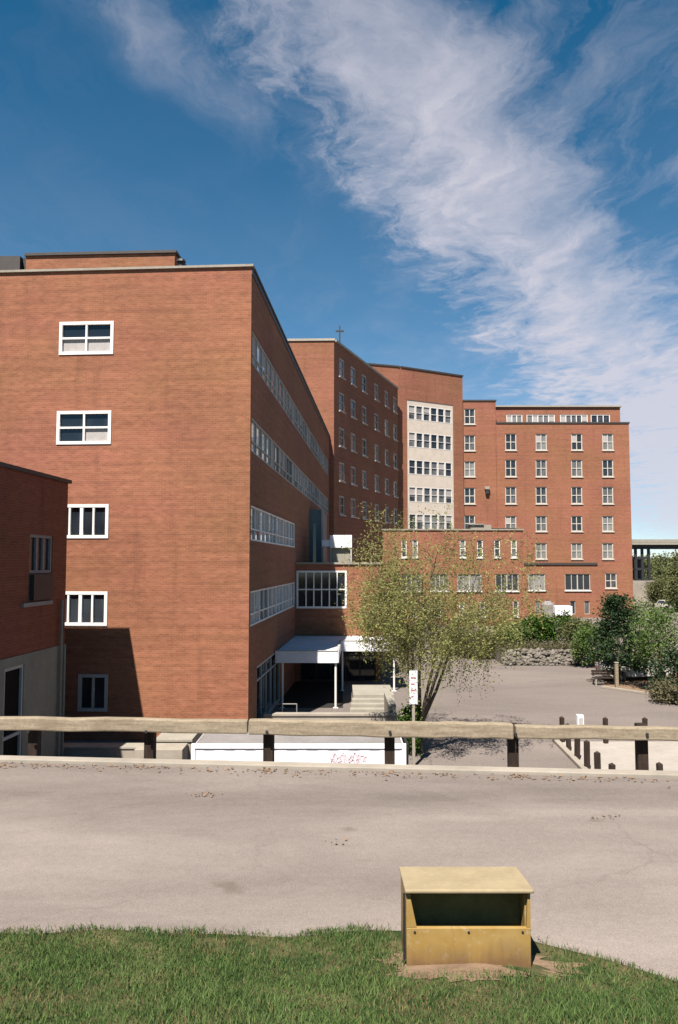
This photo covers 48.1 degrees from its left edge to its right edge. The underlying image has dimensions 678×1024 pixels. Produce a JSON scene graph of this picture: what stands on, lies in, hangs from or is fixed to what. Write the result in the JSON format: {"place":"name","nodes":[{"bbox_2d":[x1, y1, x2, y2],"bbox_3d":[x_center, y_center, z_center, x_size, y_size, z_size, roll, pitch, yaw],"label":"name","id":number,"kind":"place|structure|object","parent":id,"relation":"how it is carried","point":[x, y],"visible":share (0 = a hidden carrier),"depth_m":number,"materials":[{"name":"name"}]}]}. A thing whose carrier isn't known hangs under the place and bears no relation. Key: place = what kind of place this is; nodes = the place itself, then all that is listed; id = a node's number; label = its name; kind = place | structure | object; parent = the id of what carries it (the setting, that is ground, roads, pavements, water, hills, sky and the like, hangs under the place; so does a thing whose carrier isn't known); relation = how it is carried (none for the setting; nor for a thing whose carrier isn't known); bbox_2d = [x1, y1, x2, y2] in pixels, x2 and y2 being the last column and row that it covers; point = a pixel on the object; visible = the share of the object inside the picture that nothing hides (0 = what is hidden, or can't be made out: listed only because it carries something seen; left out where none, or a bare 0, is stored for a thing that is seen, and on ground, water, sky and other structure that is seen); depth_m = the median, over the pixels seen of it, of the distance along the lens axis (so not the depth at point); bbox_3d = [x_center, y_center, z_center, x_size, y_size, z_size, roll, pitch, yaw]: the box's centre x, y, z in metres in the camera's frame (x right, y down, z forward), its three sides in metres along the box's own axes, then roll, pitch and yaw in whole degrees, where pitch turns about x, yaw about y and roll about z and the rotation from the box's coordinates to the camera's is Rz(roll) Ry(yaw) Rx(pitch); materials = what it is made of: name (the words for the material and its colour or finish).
{"place":"outdoors","nodes":[
{"label":"outdoors","id":0,"kind":"place"},
{"bbox_2d":[63,743,140,757],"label":"alley wall","id":1,"kind":"structure","parent":0,"point":[112,750],"depth_m":27.87,"materials":[{"name":"concrete"}]},
{"bbox_2d":[134,733,201,759],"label":"planter wall","id":2,"kind":"structure","parent":0,"point":[173,745],"depth_m":26.23,"materials":[{"name":"concrete"}]},
{"bbox_2d":[279,681,342,707],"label":"path","id":3,"kind":"structure","parent":0,"point":[311,694],"depth_m":41.23,"materials":[{"name":"grey concrete"}]},
{"bbox_2d":[272,682,382,711],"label":"pavement","id":4,"kind":"structure","parent":0,"point":[347,694],"depth_m":38.10,"materials":[{"name":"concrete"}]},
{"bbox_2d":[275,634,397,707],"bbox_3d":[0.106,8.604,41.950,6.554,2.850,8.614,0,-4,0],"label":"entrance canopy","id":5,"kind":"object","parent":4,"relation":"on","point":[312,649],"visible":0.74,"depth_m":39.49,"materials":[{"name":"white metal"}]},
{"bbox_2d":[0,762,677,980],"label":"road","id":6,"kind":"structure","parent":0,"point":[249,849],"depth_m":8.02,"materials":[{"name":"grey asphalt"}]},
{"bbox_2d":[0,761,668,843],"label":"leaf litter","id":7,"kind":"object","parent":6,"relation":"on","point":[268,769],"visible":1,"depth_m":10.82,"materials":[{"name":"dry brown leaves"}]},
{"bbox_2d":[0,919,677,1023],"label":"lawn","id":8,"kind":"structure","parent":0,"point":[537,948],"depth_m":5.23,"materials":[{"name":"plant"}]},
{"bbox_2d":[399,867,533,967],"bbox_3d":[0.941,3.088,5.749,0.948,0.668,0.555,0,-4,0],"label":"grit bin","id":9,"kind":"object","parent":8,"relation":"on","point":[457,915],"visible":0.83,"depth_m":5.55,"materials":[{"name":"yellow paint"}]},
{"bbox_2d":[0,0,677,559],"label":"sky","id":10,"kind":"structure","parent":0,"point":[485,192],"materials":[{"name":"blue"}]},
{"bbox_2d":[64,605,677,768],"bbox_3d":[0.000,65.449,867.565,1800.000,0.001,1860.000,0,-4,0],"label":"ground","id":11,"kind":"structure","parent":0,"point":[538,695],"depth_m":38.43,"materials":[{"name":"grey asphalt"}]},
{"bbox_2d":[0,462,71,756],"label":"annex building","id":12,"kind":"structure","parent":11,"relation":"on","point":[33,525],"depth_m":24.99,"materials":[{"name":"brick"}]},
{"bbox_2d":[2,664,22,755],"bbox_3d":[-10.227,6.789,23.645,0.090,3.919,1.261,0,-4,4],"label":"window","id":13,"kind":"structure","parent":12,"relation":"in","point":[13,678],"depth_m":23.84,"materials":[{"name":"black glass"}]},
{"bbox_2d":[29,534,51,572],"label":"window","id":14,"kind":"structure","parent":12,"relation":"in","point":[40,545],"depth_m":25.87,"materials":[{"name":"black glass"}]},
{"bbox_2d":[0,250,329,740],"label":"brick building","id":15,"kind":"structure","parent":11,"relation":"on","point":[159,409],"depth_m":31.65,"materials":[{"name":"brick"}]},
{"bbox_2d":[56,410,111,444],"bbox_3d":[-10.664,-3.530,31.776,2.330,1.413,0.130,0,-4,4],"label":"window","id":16,"kind":"structure","parent":15,"relation":"in","point":[72,427],"depth_m":31.79,"materials":[{"name":"white paint"}]},
{"bbox_2d":[59,321,113,354],"bbox_3d":[-10.643,-7.329,32.029,2.337,1.413,0.130,0,-4,4],"label":"window","id":17,"kind":"structure","parent":15,"relation":"in","point":[83,337],"depth_m":32.05,"materials":[{"name":"white paint"}]},
{"bbox_2d":[65,591,107,625],"bbox_3d":[-10.650,3.977,31.271,2.289,1.411,0.130,0,-4,4],"label":"window","id":18,"kind":"structure","parent":15,"relation":"in","point":[82,608],"depth_m":31.27,"materials":[{"name":"white paint"}]},
{"bbox_2d":[67,504,108,537],"bbox_3d":[-10.677,0.386,31.515,2.289,1.411,0.130,0,-4,4],"label":"window","id":19,"kind":"structure","parent":15,"relation":"in","point":[83,520],"depth_m":31.51,"materials":[{"name":"white glass"}]},
{"bbox_2d":[77,674,107,711],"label":"window","id":20,"kind":"structure","parent":15,"relation":"in","point":[92,688],"depth_m":31.02,"materials":[{"name":"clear glass"}]},
{"bbox_2d":[250,590,259,626],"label":"window","id":21,"kind":"structure","parent":15,"relation":"in","point":[254,595],"depth_m":32.35,"materials":[{"name":"glass"}]},
{"bbox_2d":[251,505,260,541],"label":"window","id":22,"kind":"structure","parent":15,"relation":"in","point":[255,512],"depth_m":32.94,"materials":[{"name":"grey glass"}]},
{"bbox_2d":[251,418,261,459],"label":"window","id":23,"kind":"structure","parent":15,"relation":"in","point":[256,440],"depth_m":32.96,"materials":[{"name":"grey glass"}]},
{"bbox_2d":[252,331,262,376],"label":"window","id":24,"kind":"structure","parent":15,"relation":"in","point":[257,351],"depth_m":33.52,"materials":[{"name":"grey glass"}]},
{"bbox_2d":[260,510,268,542],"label":"window","id":25,"kind":"structure","parent":15,"relation":"in","point":[264,529],"depth_m":35.09,"materials":[{"name":"grey glass"}]},
{"bbox_2d":[260,588,268,621],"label":"window","id":26,"kind":"structure","parent":15,"relation":"in","point":[264,593],"depth_m":35.31,"materials":[{"name":"glass"}]},
{"bbox_2d":[262,429,270,466],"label":"window","id":27,"kind":"structure","parent":15,"relation":"in","point":[266,440],"depth_m":35.70,"materials":[{"name":"grey glass"}]},
{"bbox_2d":[262,350,271,391],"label":"window","id":28,"kind":"structure","parent":15,"relation":"in","point":[267,366],"depth_m":36.36,"materials":[{"name":"grey glass"}]},
{"bbox_2d":[257,653,279,717],"bbox_3d":[-3.354,8.238,36.121,0.091,2.700,7.200,0,-4,4],"label":"window","id":29,"kind":"structure","parent":15,"relation":"in","point":[268,672],"depth_m":36.16,"materials":[{"name":"clear glass"}]},
{"bbox_2d":[269,513,276,544],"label":"window","id":30,"kind":"structure","parent":15,"relation":"in","point":[272,518],"depth_m":37.61,"materials":[{"name":"grey glass"}]},
{"bbox_2d":[269,586,276,617],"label":"window","id":31,"kind":"structure","parent":15,"relation":"in","point":[272,590],"depth_m":37.37,"materials":[{"name":"white paint"}]},
{"bbox_2d":[271,439,278,473],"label":"window","id":32,"kind":"structure","parent":15,"relation":"in","point":[274,447],"depth_m":38.48,"materials":[{"name":"grey glass"}]},
{"bbox_2d":[272,366,279,403],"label":"window","id":33,"kind":"structure","parent":15,"relation":"in","point":[275,378],"depth_m":38.73,"materials":[{"name":"grey glass"}]},
{"bbox_2d":[276,585,282,614],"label":"window","id":34,"kind":"structure","parent":15,"relation":"in","point":[279,600],"depth_m":39.87,"materials":[{"name":"white paint"}]},
{"bbox_2d":[277,516,283,545],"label":"window","id":35,"kind":"structure","parent":15,"relation":"in","point":[280,522],"depth_m":40.66,"materials":[{"name":"grey glass"}]},
{"bbox_2d":[279,447,285,478],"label":"window","id":36,"kind":"structure","parent":15,"relation":"in","point":[282,456],"depth_m":41.20,"materials":[{"name":"grey glass"}]},
{"bbox_2d":[280,379,286,413],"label":"window","id":37,"kind":"structure","parent":15,"relation":"in","point":[283,392],"depth_m":42.05,"materials":[{"name":"grey glass"}]},
{"bbox_2d":[191,725,408,764],"bbox_3d":[-1.004,7.328,20.656,5.604,2.543,2.400,0,-4,0],"label":"shipping container","id":38,"kind":"object","parent":11,"relation":"on","point":[314,749],"visible":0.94,"depth_m":19.56,"materials":[{"name":"white metal"}]},
{"bbox_2d":[263,692,397,720],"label":"wall","id":39,"kind":"structure","parent":11,"relation":"on","point":[389,713],"depth_m":32.68,"materials":[{"name":"concrete"}]},
{"bbox_2d":[295,509,381,681],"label":"link building","id":40,"kind":"structure","parent":11,"relation":"on","point":[319,578],"depth_m":46.53,"materials":[{"name":"red brick"}]},
{"bbox_2d":[312,522,316,561],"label":"window","id":41,"kind":"structure","parent":40,"relation":"in","point":[314,524],"depth_m":55.27,"materials":[{"name":"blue glass"}]},
{"bbox_2d":[296,571,346,607],"bbox_3d":[-1.068,4.753,46.590,3.079,2.300,0.150,0,-4,0],"label":"window","id":42,"kind":"structure","parent":40,"relation":"in","point":[314,589],"depth_m":46.63,"materials":[{"name":"white paint"}]},
{"bbox_2d":[300,651,375,680],"bbox_3d":[-0.057,9.257,46.313,4.600,2.070,0.100,0,-4,0],"label":"window","id":43,"kind":"structure","parent":40,"relation":"in","point":[354,667],"depth_m":46.32,"materials":[{"name":"glass"}]},
{"bbox_2d":[287,326,398,607],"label":"tower wing","id":44,"kind":"structure","parent":11,"relation":"on","point":[355,396],"depth_m":80.19,"materials":[{"name":"red brick"}]},
{"bbox_2d":[350,685,394,711],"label":"steps","id":45,"kind":"structure","parent":11,"relation":"on","point":[367,698],"depth_m":37.92,"materials":[{"name":"concrete"}]},
{"bbox_2d":[395,701,426,755],"bbox_3d":[2.740,8.047,28.658,1.296,2.208,1.278,2,-4,-29],"label":"shrub","id":46,"kind":"object","parent":11,"relation":"on","point":[405,710],"visible":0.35,"depth_m":28.53,"materials":[{"name":"green plant"}]},
{"bbox_2d":[409,671,416,764],"bbox_3d":[2.644,7.335,26.955,0.280,3.373,0.129,0,-4,0],"label":"sign post","id":47,"kind":"object","parent":11,"relation":"on","point":[413,696],"visible":0.89,"depth_m":26.95,"materials":[{"name":"metal"}]},
{"bbox_2d":[334,494,553,753],"bbox_3d":[3.996,4.260,29.251,8.385,10.016,6.938,0,-4,0],"label":"tree","id":48,"kind":"object","parent":11,"relation":"on","point":[388,601],"visible":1,"depth_m":28.67,"materials":[{"name":"green plant"}]},
{"bbox_2d":[382,529,523,625],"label":"wing","id":49,"kind":"structure","parent":11,"relation":"on","point":[488,537],"depth_m":87.85,"materials":[{"name":"red brick"},{"name":"white paint"},{"name":"pale concrete"}]},
{"bbox_2d":[457,574,482,591],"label":"window","id":50,"kind":"structure","parent":49,"relation":"in","point":[478,575],"depth_m":87.80,"materials":[{"name":"white paint"}]},
{"bbox_2d":[495,574,518,591],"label":"window","id":51,"kind":"structure","parent":49,"relation":"in","point":[514,576],"depth_m":87.80,"materials":[{"name":"white paint"}]},
{"bbox_2d":[455,628,496,658],"bbox_3d":[10.717,9.918,57.558,3.912,2.450,2.791,0,-4,0],"label":"shrub","id":52,"kind":"object","parent":11,"relation":"on","point":[479,646],"visible":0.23,"depth_m":57.09,"materials":[{"name":"green plant"}]},
{"bbox_2d":[368,363,632,617],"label":"hospital block","id":53,"kind":"structure","parent":11,"relation":"on","point":[556,478],"depth_m":101.23,"materials":[{"name":"red brick"},{"name":"cream paint"},{"name":"white paint"}]},
{"bbox_2d":[464,409,475,424],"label":"window","id":54,"kind":"structure","parent":53,"relation":"in","point":[469,414],"depth_m":102.42,"materials":[{"name":"white glass"}]},
{"bbox_2d":[464,435,475,451],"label":"window","id":55,"kind":"structure","parent":53,"relation":"in","point":[469,440],"depth_m":102.20,"materials":[{"name":"white glass"}]},
{"bbox_2d":[464,461,475,477],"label":"window","id":56,"kind":"structure","parent":53,"relation":"in","point":[469,466],"depth_m":101.95,"materials":[{"name":"beige paint"}]},
{"bbox_2d":[464,488,475,504],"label":"window","id":57,"kind":"structure","parent":53,"relation":"in","point":[469,493],"depth_m":101.70,"materials":[{"name":"beige paint"}]},
{"bbox_2d":[505,434,516,450],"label":"window","id":58,"kind":"structure","parent":53,"relation":"in","point":[510,439],"depth_m":102.00,"materials":[{"name":"white glass"}]},
{"bbox_2d":[505,460,516,477],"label":"window","id":59,"kind":"structure","parent":53,"relation":"in","point":[510,465],"depth_m":101.75,"materials":[{"name":"white glass"}]},
{"bbox_2d":[505,487,516,504],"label":"window","id":60,"kind":"structure","parent":53,"relation":"in","point":[510,492],"depth_m":101.50,"materials":[{"name":"beige paint"}]},
{"bbox_2d":[528,574,545,590],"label":"window","id":61,"kind":"structure","parent":53,"relation":"in","point":[542,583],"depth_m":100.76,"materials":[{"name":"white paint"}]},
{"bbox_2d":[527,415,554,421],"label":"window","id":62,"kind":"structure","parent":53,"relation":"in","point":[530,418],"depth_m":104.39,"materials":[{"name":"white paint"}]},
{"bbox_2d":[535,434,547,450],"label":"window","id":63,"kind":"structure","parent":53,"relation":"in","point":[541,439],"depth_m":102.00,"materials":[{"name":"white glass"}]},
{"bbox_2d":[535,460,547,477],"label":"window","id":64,"kind":"structure","parent":53,"relation":"in","point":[541,465],"depth_m":101.77,"materials":[{"name":"white glass"}]},
{"bbox_2d":[535,487,547,504],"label":"window","id":65,"kind":"structure","parent":53,"relation":"in","point":[541,492],"depth_m":101.53,"materials":[{"name":"white glass"}]},
{"bbox_2d":[535,516,547,531],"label":"window","id":66,"kind":"structure","parent":53,"relation":"in","point":[541,521],"depth_m":101.28,"materials":[{"name":"beige paint"}]},
{"bbox_2d":[535,543,547,559],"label":"window","id":67,"kind":"structure","parent":53,"relation":"in","point":[543,546],"depth_m":101.03,"materials":[{"name":"beige paint"}]},
{"bbox_2d":[560,415,587,421],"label":"window","id":68,"kind":"structure","parent":53,"relation":"in","point":[563,418],"depth_m":104.39,"materials":[{"name":"white paint"}]},
{"bbox_2d":[571,434,582,450],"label":"window","id":69,"kind":"structure","parent":53,"relation":"in","point":[576,439],"depth_m":102.00,"materials":[{"name":"beige paint"}]},
{"bbox_2d":[571,460,582,477],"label":"window","id":70,"kind":"structure","parent":53,"relation":"in","point":[576,465],"depth_m":101.75,"materials":[{"name":"white glass"}]},
{"bbox_2d":[571,543,582,559],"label":"window","id":71,"kind":"structure","parent":53,"relation":"in","point":[576,548],"depth_m":101.01,"materials":[{"name":"white glass"}]},
{"bbox_2d":[571,487,583,504],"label":"window","id":72,"kind":"structure","parent":53,"relation":"in","point":[576,492],"depth_m":101.50,"materials":[{"name":"beige paint"}]},
{"bbox_2d":[571,516,583,531],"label":"window","id":73,"kind":"structure","parent":53,"relation":"in","point":[576,521],"depth_m":101.25,"materials":[{"name":"white glass"}]},
{"bbox_2d":[564,574,591,590],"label":"window","id":74,"kind":"structure","parent":53,"relation":"in","point":[573,582],"depth_m":100.76,"materials":[{"name":"white paint"}]},
{"bbox_2d":[602,434,614,450],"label":"window","id":75,"kind":"structure","parent":53,"relation":"in","point":[607,439],"depth_m":102.00,"materials":[{"name":"beige paint"}]},
{"bbox_2d":[602,460,614,477],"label":"window","id":76,"kind":"structure","parent":53,"relation":"in","point":[607,465],"depth_m":101.75,"materials":[{"name":"white glass"}]},
{"bbox_2d":[602,487,614,504],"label":"window","id":77,"kind":"structure","parent":53,"relation":"in","point":[607,492],"depth_m":101.50,"materials":[{"name":"white glass"}]},
{"bbox_2d":[602,516,614,531],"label":"window","id":78,"kind":"structure","parent":53,"relation":"in","point":[607,521],"depth_m":101.25,"materials":[{"name":"beige paint"}]},
{"bbox_2d":[602,543,614,559],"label":"window","id":79,"kind":"structure","parent":53,"relation":"in","point":[607,548],"depth_m":101.01,"materials":[{"name":"beige paint"}]},
{"bbox_2d":[605,573,617,588],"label":"window","id":80,"kind":"structure","parent":53,"relation":"in","point":[610,578],"depth_m":100.76,"materials":[{"name":"beige paint"}]},
{"bbox_2d":[492,619,532,649],"bbox_3d":[12.699,9.386,56.016,2.822,3.194,2.857,3,-5,-34],"label":"shrub","id":81,"kind":"object","parent":11,"relation":"on","point":[524,635],"visible":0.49,"depth_m":55.55,"materials":[{"name":"green plant"}]},
{"bbox_2d":[512,610,557,642],"bbox_3d":[14.464,9.126,56.552,3.656,3.782,2.437,0,-4,0],"label":"shrub","id":82,"kind":"object","parent":11,"relation":"on","point":[538,636],"visible":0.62,"depth_m":56.11,"materials":[{"name":"green plant"}]},
{"bbox_2d":[495,646,580,665],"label":"stone wall","id":83,"kind":"structure","parent":11,"relation":"on","point":[538,656],"depth_m":53.52,"materials":[{"name":"grey stone"}]},
{"bbox_2d":[498,634,590,649],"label":"weeds","id":84,"kind":"object","parent":83,"relation":"on","point":[534,645],"visible":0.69,"depth_m":54.46,"materials":[{"name":"green plant"}]},
{"bbox_2d":[529,608,580,643],"bbox_3d":[16.279,9.145,56.868,4.404,3.791,2.799,0,-4,0],"label":"shrub","id":85,"kind":"object","parent":11,"relation":"on","point":[563,616],"visible":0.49,"depth_m":56.51,"materials":[{"name":"green plant"}]},
{"bbox_2d":[557,616,600,661],"bbox_3d":[17.607,9.275,55.530,3.403,3.349,2.695,0,-4,0],"label":"shrub","id":86,"kind":"object","parent":11,"relation":"on","point":[566,631],"visible":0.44,"depth_m":55.34,"materials":[{"name":"green plant"}]},
{"bbox_2d":[567,621,620,667],"bbox_3d":[17.695,9.111,52.557,4.072,3.290,2.504,0,-4,0],"label":"shrub","id":87,"kind":"object","parent":11,"relation":"on","point":[580,645],"visible":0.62,"depth_m":52.32,"materials":[{"name":"green plant"}]},
{"bbox_2d":[603,669,675,691],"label":"soil verge","id":88,"kind":"structure","parent":11,"relation":"on","point":[635,683],"depth_m":45.25,"materials":[{"name":"brown soil"}]},
{"bbox_2d":[591,669,619,685],"bbox_3d":[15.730,9.787,44.865,1.500,0.880,0.540,0,-4,0],"label":"park bench","id":89,"kind":"object","parent":88,"relation":"on","point":[593,674],"visible":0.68,"depth_m":45.05,"materials":[{"name":"wood"}]},
{"bbox_2d":[578,591,654,682],"bbox_3d":[16.748,7.519,45.576,4.455,5.500,4.224,0,-4,0],"label":"evergreen tree","id":90,"kind":"object","parent":88,"relation":"on","point":[611,610],"visible":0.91,"depth_m":45.20,"materials":[{"name":"green plant"}]},
{"bbox_2d":[595,654,671,681],"bbox_3d":[18.236,9.629,46.963,4.262,1.474,1.728,1,-4,-8],"label":"parked car","id":91,"kind":"object","parent":88,"relation":"on","point":[624,672],"visible":0.28,"depth_m":46.11,"materials":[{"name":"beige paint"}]},
{"bbox_2d":[625,600,677,676],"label":"tree","id":92,"kind":"object","parent":88,"relation":"on","point":[645,637],"visible":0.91,"depth_m":42.38,"materials":[{"name":"green plant"}]},
{"bbox_2d":[644,641,677,696],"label":"shrub","id":93,"kind":"object","parent":88,"relation":"on","point":[671,657],"visible":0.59,"depth_m":40.52,"materials":[{"name":"green plant"}]},
{"bbox_2d":[615,595,676,663],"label":"tree","id":94,"kind":"object","parent":11,"relation":"on","point":[640,612],"visible":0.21,"depth_m":51.46,"materials":[{"name":"green plant"}]},
{"bbox_2d":[632,539,677,604],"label":"overpass","id":95,"kind":"object","parent":11,"relation":"on","point":[639,580],"visible":0.51,"depth_m":130.54,"materials":[{"name":"concrete"}]},
{"bbox_2d":[642,575,672,605],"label":"tree","id":96,"kind":"object","parent":11,"relation":"on","point":[656,587],"visible":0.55,"depth_m":124.76,"materials":[{"name":"green plant"}]},
{"bbox_2d":[644,551,677,580],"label":"tree","id":97,"kind":"object","parent":11,"relation":"on","point":[660,560],"visible":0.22,"depth_m":155.94,"materials":[{"name":"green plant"}]},
{"bbox_2d":[646,674,677,704],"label":"shrub","id":98,"kind":"object","parent":11,"relation":"on","point":[659,690],"visible":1,"depth_m":38.85,"materials":[{"name":"green plant"}]},
{"bbox_2d":[651,561,677,593],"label":"tree","id":99,"kind":"object","parent":11,"relation":"on","point":[666,571],"visible":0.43,"depth_m":148.61,"materials":[{"name":"green plant"}]},
{"bbox_2d":[659,574,677,611],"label":"tree","id":100,"kind":"object","parent":11,"relation":"on","point":[672,591],"visible":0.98,"depth_m":110.69,"materials":[{"name":"green plant"}]},
{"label":"retaining wall","id":101,"kind":"object","parent":11,"relation":"on","visible":0},
{"bbox_2d":[0,755,677,777],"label":"kerb","id":102,"kind":"structure","parent":101,"relation":"on","point":[364,767],"depth_m":11.07,"materials":[{"name":"concrete"}]},
{"bbox_2d":[0,716,677,769],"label":"guard rail","id":103,"kind":"object","parent":102,"relation":"on","point":[640,734],"visible":0.8,"depth_m":11.14,"materials":[{"name":"wood"}]},
{"bbox_2d":[369,952,586,981],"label":"dirt","id":104,"kind":"structure","parent":0,"point":[468,968],"depth_m":5.41,"materials":[{"name":"soil"}]},
{"bbox_2d":[560,741,677,770],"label":"pavement","id":105,"kind":"structure","parent":0,"point":[620,755],"depth_m":28.71,"materials":[{"name":"concrete"}]},
{"bbox_2d":[552,739,587,768],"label":"kerb","id":106,"kind":"structure","parent":105,"relation":"on","point":[575,760],"depth_m":28.10,"materials":[{"name":"concrete"}]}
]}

